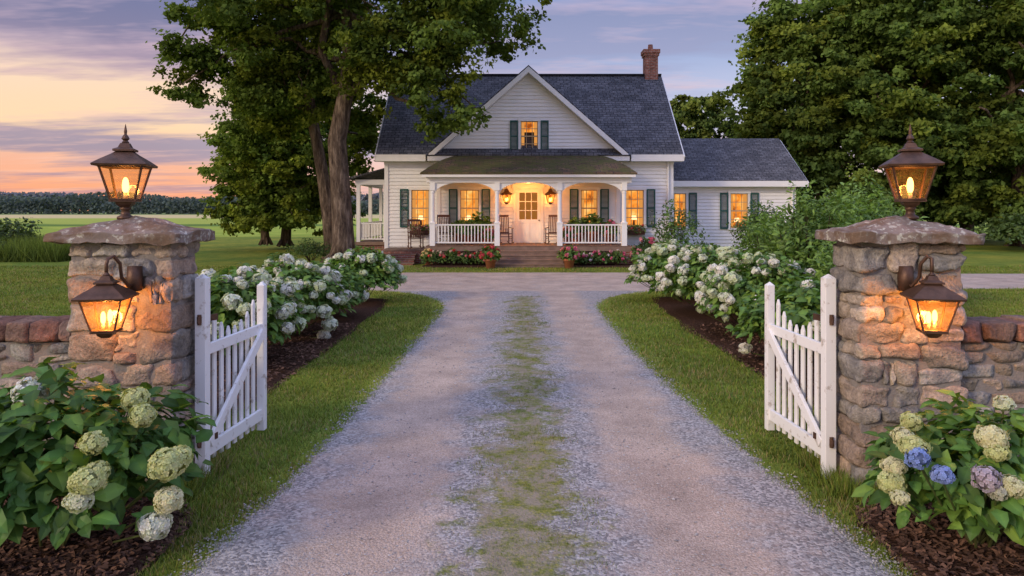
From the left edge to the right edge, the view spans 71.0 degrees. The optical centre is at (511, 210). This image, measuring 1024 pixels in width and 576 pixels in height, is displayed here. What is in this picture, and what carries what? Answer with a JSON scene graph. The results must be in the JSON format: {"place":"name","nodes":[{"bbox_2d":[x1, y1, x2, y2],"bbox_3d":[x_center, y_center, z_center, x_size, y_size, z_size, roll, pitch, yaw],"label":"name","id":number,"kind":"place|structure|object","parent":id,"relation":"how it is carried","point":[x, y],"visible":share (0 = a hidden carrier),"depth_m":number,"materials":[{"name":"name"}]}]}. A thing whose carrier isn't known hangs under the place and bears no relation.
{"place":"outdoors","nodes":[
{"label":"outdoors","id":0,"kind":"place"},
{"bbox_2d":[0,232,70,261],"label":"tall grass","id":1,"kind":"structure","parent":0,"point":[35,250],"depth_m":29.28,"materials":[{"name":"green plant"}]},
{"bbox_2d":[0,211,1023,575],"bbox_3d":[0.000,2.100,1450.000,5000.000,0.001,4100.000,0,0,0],"label":"ground","id":2,"kind":"structure","parent":0,"point":[226,249],"depth_m":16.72,"materials":[{"name":"green plant"}]},
{"bbox_2d":[0,217,41,249],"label":"wild shrub","id":3,"kind":"object","parent":2,"relation":"on","point":[6,228],"visible":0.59,"depth_m":31.02,"materials":[{"name":"green plant"}]},
{"bbox_2d":[0,341,70,449],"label":"stones","id":4,"kind":"object","parent":2,"relation":"on","point":[23,352],"visible":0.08,"depth_m":5.41,"materials":[{"name":"stone"}]},
{"bbox_2d":[0,341,70,450],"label":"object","id":5,"kind":"object","parent":2,"relation":"on","point":[43,351],"depth_m":5.43,"materials":[{"name":"brown stone"}]},
{"bbox_2d":[0,315,70,342],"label":"brick coping","id":6,"kind":"object","parent":5,"relation":"on","point":[27,328],"visible":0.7,"depth_m":5.39,"materials":[{"name":"stone"}]},
{"bbox_2d":[0,494,192,575],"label":"mulch bed","id":7,"kind":"object","parent":2,"relation":"on","point":[98,553],"visible":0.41,"depth_m":4.29,"materials":[{"name":"brown wood"}]},
{"bbox_2d":[0,355,216,549],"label":"hydrangea bush","id":8,"kind":"object","parent":7,"relation":"on","point":[110,463],"visible":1,"depth_m":4.07,"materials":[{"name":"green plant"}]},
{"bbox_2d":[65,242,199,487],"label":"stones","id":9,"kind":"object","parent":2,"relation":"on","point":[179,341],"visible":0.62,"depth_m":5.32,"materials":[{"name":"grey stone"}]},
{"bbox_2d":[71,243,194,454],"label":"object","id":10,"kind":"object","parent":2,"relation":"on","point":[143,305],"visible":0.21,"depth_m":5.33,"materials":[{"name":"stone"}]},
{"bbox_2d":[71,255,142,337],"bbox_3d":[-2.849,0.603,5.086,0.338,0.578,0.448,0,0,-11],"label":"wall lantern","id":11,"kind":"object","parent":10,"relation":"attached to","point":[106,288],"depth_m":5.01,"materials":[{"name":"brown metal"}]},
{"bbox_2d":[43,216,214,245],"bbox_3d":[-2.896,0.151,5.530,1.002,0.220,0.659,0,0,0],"label":"cap stone","id":12,"kind":"object","parent":10,"relation":"on","point":[151,231],"visible":1,"depth_m":5.26,"materials":[{"name":"grey stone"}]},
{"bbox_2d":[90,124,157,218],"bbox_3d":[-2.975,-0.296,5.530,0.382,0.733,0.382,0,0,-14],"label":"pillar top lantern","id":13,"kind":"object","parent":12,"relation":"on","point":[124,155],"visible":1,"depth_m":5.46,"materials":[{"name":"brown metal"}]},
{"bbox_2d":[0,191,378,213],"bbox_3d":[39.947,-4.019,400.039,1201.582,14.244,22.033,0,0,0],"label":"distant tree line","id":14,"kind":"object","parent":2,"relation":"on","point":[157,204],"visible":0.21,"depth_m":393.59,"materials":[{"name":"green plant"}]},
{"bbox_2d":[195,274,266,474],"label":"picket gate","id":15,"kind":"structure","parent":2,"relation":"on","point":[220,438],"depth_m":6.05,"materials":[{"name":"white paint"}]},
{"bbox_2d":[189,54,329,244],"bbox_3d":[-12.857,-3.253,37.638,8.479,10.208,6.603,0,0,43],"label":"maple tree","id":16,"kind":"object","parent":2,"relation":"on","point":[246,178],"visible":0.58,"depth_m":36.37,"materials":[{"name":"green plant"}]},
{"bbox_2d":[210,86,367,246],"bbox_3d":[-11.781,-2.712,39.783,8.214,9.436,6.947,0,0,28],"label":"maple tree","id":17,"kind":"object","parent":2,"relation":"on","point":[314,204],"visible":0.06,"depth_m":38.58,"materials":[{"name":"green plant"}]},
{"bbox_2d":[208,1,387,259],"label":"maple tree","id":18,"kind":"object","parent":2,"relation":"on","point":[364,127],"visible":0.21,"depth_m":31.58,"materials":[{"name":"green plant"}]},
{"bbox_2d":[210,298,386,417],"bbox_3d":[-4.187,2.054,11.971,2.949,0.074,11.186,0,0,0],"label":"mulch bed","id":19,"kind":"object","parent":2,"relation":"on","point":[289,356],"visible":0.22,"depth_m":10.63,"materials":[{"name":"brown wood"}]},
{"bbox_2d":[198,262,308,362],"bbox_3d":[-3.795,1.407,9.593,1.945,1.397,2.141,0,0,0],"label":"hydrangea bush","id":20,"kind":"object","parent":19,"relation":"on","point":[229,305],"visible":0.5,"depth_m":9.25,"materials":[{"name":"white plant"}]},
{"bbox_2d":[223,252,355,339],"bbox_3d":[-3.643,1.396,11.665,2.223,1.421,2.170,0,0,-21],"label":"hydrangea bush","id":21,"kind":"object","parent":19,"relation":"on","point":[322,288],"visible":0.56,"depth_m":11.36,"materials":[{"name":"white plant"}]},
{"bbox_2d":[307,260,369,314],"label":"hydrangea bush","id":22,"kind":"object","parent":19,"relation":"on","point":[360,294],"visible":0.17,"depth_m":13.59,"materials":[{"name":"green plant"}]},
{"bbox_2d":[320,245,407,301],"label":"hydrangea bush","id":23,"kind":"object","parent":19,"relation":"on","point":[388,269],"visible":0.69,"depth_m":15.67,"materials":[{"name":"white plant"}]},
{"bbox_2d":[283,237,330,261],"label":"boxwood shrub","id":24,"kind":"object","parent":2,"relation":"on","point":[315,246],"visible":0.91,"depth_m":27.96,"materials":[{"name":"green plant"}]},
{"bbox_2d":[145,0,552,262],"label":"oak tree","id":25,"kind":"object","parent":2,"relation":"on","point":[412,28],"visible":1,"depth_m":25.52,"materials":[{"name":"green plant"}]},
{"bbox_2d":[423,264,485,267],"bbox_3d":[-2.068,2.067,26.817,2.734,0.046,1.284,0,0,0],"label":"mulch bed","id":26,"kind":"object","parent":2,"relation":"on","point":[455,265],"visible":0.8,"depth_m":26.60,"materials":[{"name":"brown soil"}]},
{"bbox_2d":[420,248,433,264],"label":"potted plant","id":27,"kind":"object","parent":26,"relation":"on","point":[426,251],"visible":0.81,"depth_m":26.86,"materials":[{"name":"green plant"}]},
{"bbox_2d":[421,249,447,264],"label":"flower bed plant","id":28,"kind":"object","parent":26,"relation":"on","point":[436,258],"visible":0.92,"depth_m":26.74,"materials":[{"name":"green plant"}]},
{"bbox_2d":[439,248,463,264],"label":"flower bed plant","id":29,"kind":"object","parent":26,"relation":"on","point":[451,259],"visible":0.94,"depth_m":26.74,"materials":[{"name":"green plant"}]},
{"bbox_2d":[455,250,478,264],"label":"flower bed plant","id":30,"kind":"object","parent":26,"relation":"on","point":[466,258],"visible":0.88,"depth_m":26.73,"materials":[{"name":"green plant"}]},
{"bbox_2d":[468,249,484,264],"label":"flower bed plant","id":31,"kind":"object","parent":26,"relation":"on","point":[478,259],"visible":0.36,"depth_m":26.70,"materials":[{"name":"green plant"}]},
{"bbox_2d":[478,244,501,268],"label":"potted plant","id":32,"kind":"object","parent":2,"relation":"on","point":[492,253],"visible":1,"depth_m":25.80,"materials":[{"name":"green plant"}]},
{"bbox_2d":[557,245,580,268],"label":"potted plant","id":33,"kind":"object","parent":2,"relation":"on","point":[569,256],"visible":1,"depth_m":25.78,"materials":[{"name":"pink plant"}]},
{"bbox_2d":[349,44,808,267],"bbox_3d":[3.027,-2.815,32.383,20.055,10.030,12.296,0,0,0],"label":"farmhouse","id":34,"kind":"object","parent":2,"relation":"on","point":[619,151],"visible":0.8,"depth_m":29.94,"materials":[{"name":"white wood"}]},
{"bbox_2d":[407,219,424,247],"bbox_3d":[-3.900,0.954,29.100,0.610,1.178,0.908,0,0,-20],"label":"rocking chair","id":35,"kind":"object","parent":34,"relation":"on","point":[410,237],"visible":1,"depth_m":29.33,"materials":[{"name":"brown wood"}]},
{"bbox_2d":[410,224,429,234],"bbox_3d":[-3.836,0.789,29.711,0.877,0.487,0.537,0,0,0],"label":"window box planter","id":36,"kind":"object","parent":34,"relation":"attached to","point":[424,230],"visible":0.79,"depth_m":29.68,"materials":[{"name":"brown wood"}]},
{"bbox_2d":[437,215,454,243],"bbox_3d":[-2.650,0.774,28.900,0.610,1.178,0.908,0,0,-23],"label":"rocking chair","id":37,"kind":"object","parent":34,"relation":"on","point":[444,216],"visible":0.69,"depth_m":29.13,"materials":[{"name":"brown wood"}]},
{"bbox_2d":[449,218,465,243],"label":"potted plant","id":38,"kind":"object","parent":34,"relation":"on","point":[456,228],"visible":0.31,"depth_m":29.10,"materials":[{"name":"green plant"}]},
{"bbox_2d":[456,221,479,244],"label":"potted plant","id":39,"kind":"object","parent":34,"relation":"on","point":[466,232],"visible":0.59,"depth_m":28.43,"materials":[{"name":"green plant"}]},
{"bbox_2d":[468,211,492,243],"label":"potted plant","id":40,"kind":"object","parent":34,"relation":"on","point":[477,220],"visible":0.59,"depth_m":28.99,"materials":[{"name":"green plant"}]},
{"bbox_2d":[482,228,493,244],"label":"potted plant","id":41,"kind":"object","parent":34,"relation":"on","point":[489,234],"visible":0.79,"depth_m":27.77,"materials":[{"name":"green plant"}]},
{"bbox_2d":[499,215,513,243],"bbox_3d":[-0.300,0.774,29.000,0.610,1.178,0.908,0,0,-17],"label":"rocking chair","id":42,"kind":"object","parent":34,"relation":"on","point":[504,216],"visible":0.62,"depth_m":29.27,"materials":[{"name":"brown wood"}]},
{"bbox_2d":[501,186,512,203],"bbox_3d":[-0.220,-0.628,29.580,0.486,0.767,0.486,0,0,0],"label":"porch wall lantern","id":43,"kind":"object","parent":34,"relation":"attached to","point":[506,192],"visible":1,"depth_m":29.46,"materials":[{"name":"brown metal"}]},
{"bbox_2d":[516,189,540,242],"bbox_3d":[0.680,0.228,29.841,1.030,2.245,0.108,0,0,0],"label":"front door","id":44,"kind":"structure","parent":34,"relation":"in","point":[527,230],"depth_m":29.85,"materials":[{"name":"white paint"}]},
{"bbox_2d":[544,186,555,203],"bbox_3d":[1.580,-0.628,29.580,0.486,0.767,0.486,0,0,0],"label":"porch wall lantern","id":45,"kind":"object","parent":34,"relation":"attached to","point":[550,192],"visible":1,"depth_m":29.46,"materials":[{"name":"brown metal"}]},
{"bbox_2d":[544,215,556,243],"bbox_3d":[1.660,0.774,29.000,0.610,1.178,0.908,0,0,17],"label":"rocking chair","id":46,"kind":"object","parent":34,"relation":"on","point":[550,216],"visible":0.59,"depth_m":29.28,"materials":[{"name":"brown wood"}]},
{"bbox_2d":[566,216,586,243],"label":"potted plant","id":47,"kind":"object","parent":34,"relation":"on","point":[576,221],"visible":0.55,"depth_m":29.02,"materials":[{"name":"green plant"}]},
{"bbox_2d":[580,212,603,243],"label":"potted plant","id":48,"kind":"object","parent":34,"relation":"on","point":[595,219],"visible":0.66,"depth_m":28.98,"materials":[{"name":"green plant"}]},
{"bbox_2d":[599,219,617,243],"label":"potted plant","id":49,"kind":"object","parent":34,"relation":"on","point":[610,221],"visible":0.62,"depth_m":28.72,"materials":[{"name":"green plant"}]},
{"bbox_2d":[627,224,646,234],"bbox_3d":[5.129,0.772,29.725,0.969,0.497,0.454,0,0,0],"label":"window box planter","id":50,"kind":"object","parent":34,"relation":"attached to","point":[639,231],"visible":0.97,"depth_m":29.68,"materials":[{"name":"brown wood"}]},
{"bbox_2d":[573,264,633,267],"bbox_3d":[3.819,2.067,26.822,3.697,0.046,1.285,0,0,0],"label":"mulch bed","id":51,"kind":"object","parent":2,"relation":"on","point":[604,265],"visible":0.59,"depth_m":26.61,"materials":[{"name":"brown soil"}]},
{"bbox_2d":[574,251,595,264],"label":"flower bed plant","id":52,"kind":"object","parent":51,"relation":"on","point":[585,258],"visible":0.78,"depth_m":26.68,"materials":[{"name":"green plant"}]},
{"bbox_2d":[588,250,612,264],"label":"flower bed plant","id":53,"kind":"object","parent":51,"relation":"on","point":[600,258],"visible":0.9,"depth_m":26.78,"materials":[{"name":"green plant"}]},
{"bbox_2d":[607,249,629,264],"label":"flower bed plant","id":54,"kind":"object","parent":51,"relation":"on","point":[618,258],"visible":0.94,"depth_m":26.74,"materials":[{"name":"green plant"}]},
{"bbox_2d":[630,248,644,261],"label":"potted plant","id":55,"kind":"object","parent":2,"relation":"on","point":[638,252],"visible":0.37,"depth_m":26.92,"materials":[{"name":"green plant"}]},
{"bbox_2d":[630,236,657,253],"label":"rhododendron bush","id":56,"kind":"object","parent":2,"relation":"on","point":[646,244],"visible":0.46,"depth_m":27.38,"materials":[{"name":"green plant"}]},
{"bbox_2d":[647,199,709,245],"bbox_3d":[6.496,0.825,27.963,2.191,2.562,2.387,0,0,-27],"label":"young dogwood tree","id":57,"kind":"object","parent":2,"relation":"on","point":[674,226],"visible":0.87,"depth_m":27.80,"materials":[{"name":"green plant"}]},
{"bbox_2d":[669,91,741,137],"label":"poplar tree","id":58,"kind":"object","parent":2,"relation":"on","point":[687,112],"visible":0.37,"depth_m":60.48,"materials":[{"name":"green plant"}]},
{"bbox_2d":[652,296,836,408],"bbox_3d":[5.280,2.053,12.082,4.556,0.074,11.409,0,0,0],"label":"mulch bed","id":59,"kind":"object","parent":2,"relation":"on","point":[705,326],"visible":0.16,"depth_m":11.88,"materials":[{"name":"brown wood"}]},
{"bbox_2d":[624,237,702,299],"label":"hydrangea bush","id":60,"kind":"object","parent":59,"relation":"on","point":[647,263],"visible":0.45,"depth_m":16.31,"materials":[{"name":"white plant"}]},
{"bbox_2d":[648,243,744,313],"bbox_3d":[3.862,1.376,14.160,2.267,1.460,2.444,0,0,0],"label":"hydrangea bush","id":61,"kind":"object","parent":59,"relation":"on","point":[688,271],"visible":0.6,"depth_m":13.93,"materials":[{"name":"white plant"}]},
{"bbox_2d":[694,251,816,333],"bbox_3d":[4.068,1.385,11.917,2.191,1.442,2.398,0,0,0],"label":"hydrangea bush","id":62,"kind":"object","parent":59,"relation":"on","point":[724,283],"visible":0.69,"depth_m":11.46,"materials":[{"name":"white plant"}]},
{"bbox_2d":[734,207,790,260],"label":"viburnum shrub","id":63,"kind":"object","parent":59,"relation":"on","point":[753,237],"visible":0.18,"depth_m":16.48,"materials":[{"name":"green plant"}]},
{"bbox_2d":[724,276,836,364],"bbox_3d":[3.899,1.492,9.615,2.042,1.227,2.370,0,0,0],"label":"hydrangea bush","id":64,"kind":"object","parent":59,"relation":"on","point":[800,306],"visible":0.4,"depth_m":9.39,"materials":[{"name":"green plant"}]},
{"bbox_2d":[737,179,876,288],"bbox_3d":[5.199,0.769,12.588,2.561,2.677,2.531,0,0,0],"label":"viburnum shrub","id":65,"kind":"object","parent":59,"relation":"on","point":[802,247],"visible":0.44,"depth_m":12.40,"materials":[{"name":"green plant"}]},
{"bbox_2d":[793,240,836,317],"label":"viburnum shrub","id":66,"kind":"object","parent":59,"relation":"on","point":[818,255],"visible":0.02,"depth_m":10.62,"materials":[{"name":"green plant"}]},
{"bbox_2d":[805,213,883,278],"bbox_3d":[5.726,1.070,11.405,1.973,2.074,1.908,0,0,0],"label":"viburnum shrub","id":67,"kind":"object","parent":59,"relation":"on","point":[861,217],"visible":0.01,"depth_m":11.61,"materials":[{"name":"green plant"}]},
{"bbox_2d":[779,173,928,262],"bbox_3d":[6.352,0.703,13.626,2.736,2.809,2.749,0,0,-44],"label":"viburnum shrub","id":68,"kind":"object","parent":59,"relation":"on","point":[884,207],"visible":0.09,"depth_m":13.39,"materials":[{"name":"green plant"}]},
{"bbox_2d":[837,192,921,222],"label":"viburnum shrub","id":69,"kind":"object","parent":59,"relation":"on","point":[891,209],"visible":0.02,"depth_m":14.48,"materials":[{"name":"green plant"}]},
{"bbox_2d":[726,199,805,251],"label":"lilac shrub","id":70,"kind":"object","parent":2,"relation":"on","point":[742,228],"visible":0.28,"depth_m":28.12,"materials":[{"name":"green plant"}]},
{"bbox_2d":[765,274,835,476],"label":"picket gate","id":71,"kind":"structure","parent":2,"relation":"on","point":[822,443],"depth_m":5.99,"materials":[{"name":"white paint"}]},
{"bbox_2d":[712,0,916,232],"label":"beech tree","id":72,"kind":"object","parent":2,"relation":"on","point":[770,88],"visible":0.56,"depth_m":43.37,"materials":[{"name":"green plant"}]},
{"bbox_2d":[825,161,904,218],"bbox_3d":[17.798,-0.147,36.246,4.056,4.692,4.238,0,0,0],"label":"ash tree","id":73,"kind":"object","parent":2,"relation":"on","point":[863,172],"visible":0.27,"depth_m":35.16,"materials":[{"name":"green plant"}]},
{"bbox_2d":[789,0,1008,225],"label":"beech tree","id":74,"kind":"object","parent":2,"relation":"on","point":[900,38],"visible":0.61,"depth_m":40.52,"materials":[{"name":"green plant"}]},
{"bbox_2d":[837,241,960,481],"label":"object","id":75,"kind":"object","parent":2,"relation":"on","point":[921,365],"visible":0.07,"depth_m":5.33,"materials":[{"name":"brown stone"}]},
{"bbox_2d":[814,215,985,244],"bbox_3d":[2.957,0.151,5.531,0.992,0.224,0.668,0,0,0],"label":"cap stone","id":76,"kind":"object","parent":75,"relation":"on","point":[896,229],"visible":0.99,"depth_m":5.25,"materials":[{"name":"grey stone"}]},
{"bbox_2d":[878,124,944,218],"bbox_3d":[3.065,-0.296,5.530,0.382,0.733,0.382,0,0,17],"label":"pillar top lantern","id":77,"kind":"object","parent":76,"relation":"on","point":[910,155],"visible":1,"depth_m":5.46,"materials":[{"name":"brown metal"}]},
{"bbox_2d":[897,255,966,337],"bbox_3d":[2.954,0.603,5.085,0.334,0.578,0.447,0,0,14],"label":"wall lantern","id":78,"kind":"object","parent":75,"relation":"attached to","point":[930,288],"depth_m":5.00,"materials":[{"name":"brown metal"}]},
{"bbox_2d":[830,242,969,487],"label":"stones","id":79,"kind":"object","parent":2,"relation":"on","point":[852,259],"visible":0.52,"depth_m":5.31,"materials":[{"name":"grey stone"}]},
{"bbox_2d":[797,0,1021,231],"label":"beech tree","id":80,"kind":"object","parent":2,"relation":"on","point":[940,191],"visible":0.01,"depth_m":49.62,"materials":[{"name":"green plant"}]},
{"bbox_2d":[854,498,1023,575],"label":"mulch bed","id":81,"kind":"object","parent":2,"relation":"on","point":[921,548],"visible":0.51,"depth_m":4.34,"materials":[{"name":"brown wood"}]},
{"bbox_2d":[851,389,1023,547],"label":"hydrangea bush","id":82,"kind":"object","parent":81,"relation":"on","point":[917,463],"visible":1,"depth_m":4.11,"materials":[{"name":"green plant"}]},
{"bbox_2d":[891,0,1023,246],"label":"beech tree","id":83,"kind":"object","parent":2,"relation":"on","point":[1002,123],"visible":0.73,"depth_m":39.41,"materials":[{"name":"green plant"}]},
{"bbox_2d":[961,341,1023,456],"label":"stones","id":84,"kind":"object","parent":2,"relation":"on","point":[977,371],"visible":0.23,"depth_m":5.41,"materials":[{"name":"brown stone"}]},
{"bbox_2d":[962,340,1023,430],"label":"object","id":85,"kind":"object","parent":2,"relation":"on","point":[981,385],"depth_m":5.43,"materials":[{"name":"stone"}]},
{"bbox_2d":[961,315,1023,342],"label":"brick coping","id":86,"kind":"object","parent":85,"relation":"on","point":[1001,328],"visible":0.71,"depth_m":5.38,"materials":[{"name":"stone"}]},
{"bbox_2d":[966,209,1023,248],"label":"wild shrub","id":87,"kind":"object","parent":2,"relation":"on","point":[1012,229],"visible":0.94,"depth_m":36.85,"materials":[{"name":"green plant"}]},
{"bbox_2d":[0,0,1023,210],"label":"sky","id":88,"kind":"structure","parent":0,"point":[73,73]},
{"bbox_2d":[146,272,1023,575],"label":"gravel driveway","id":89,"kind":"structure","parent":0,"point":[788,530],"depth_m":5.62,"materials":[{"name":"grey gravel"}]}
]}

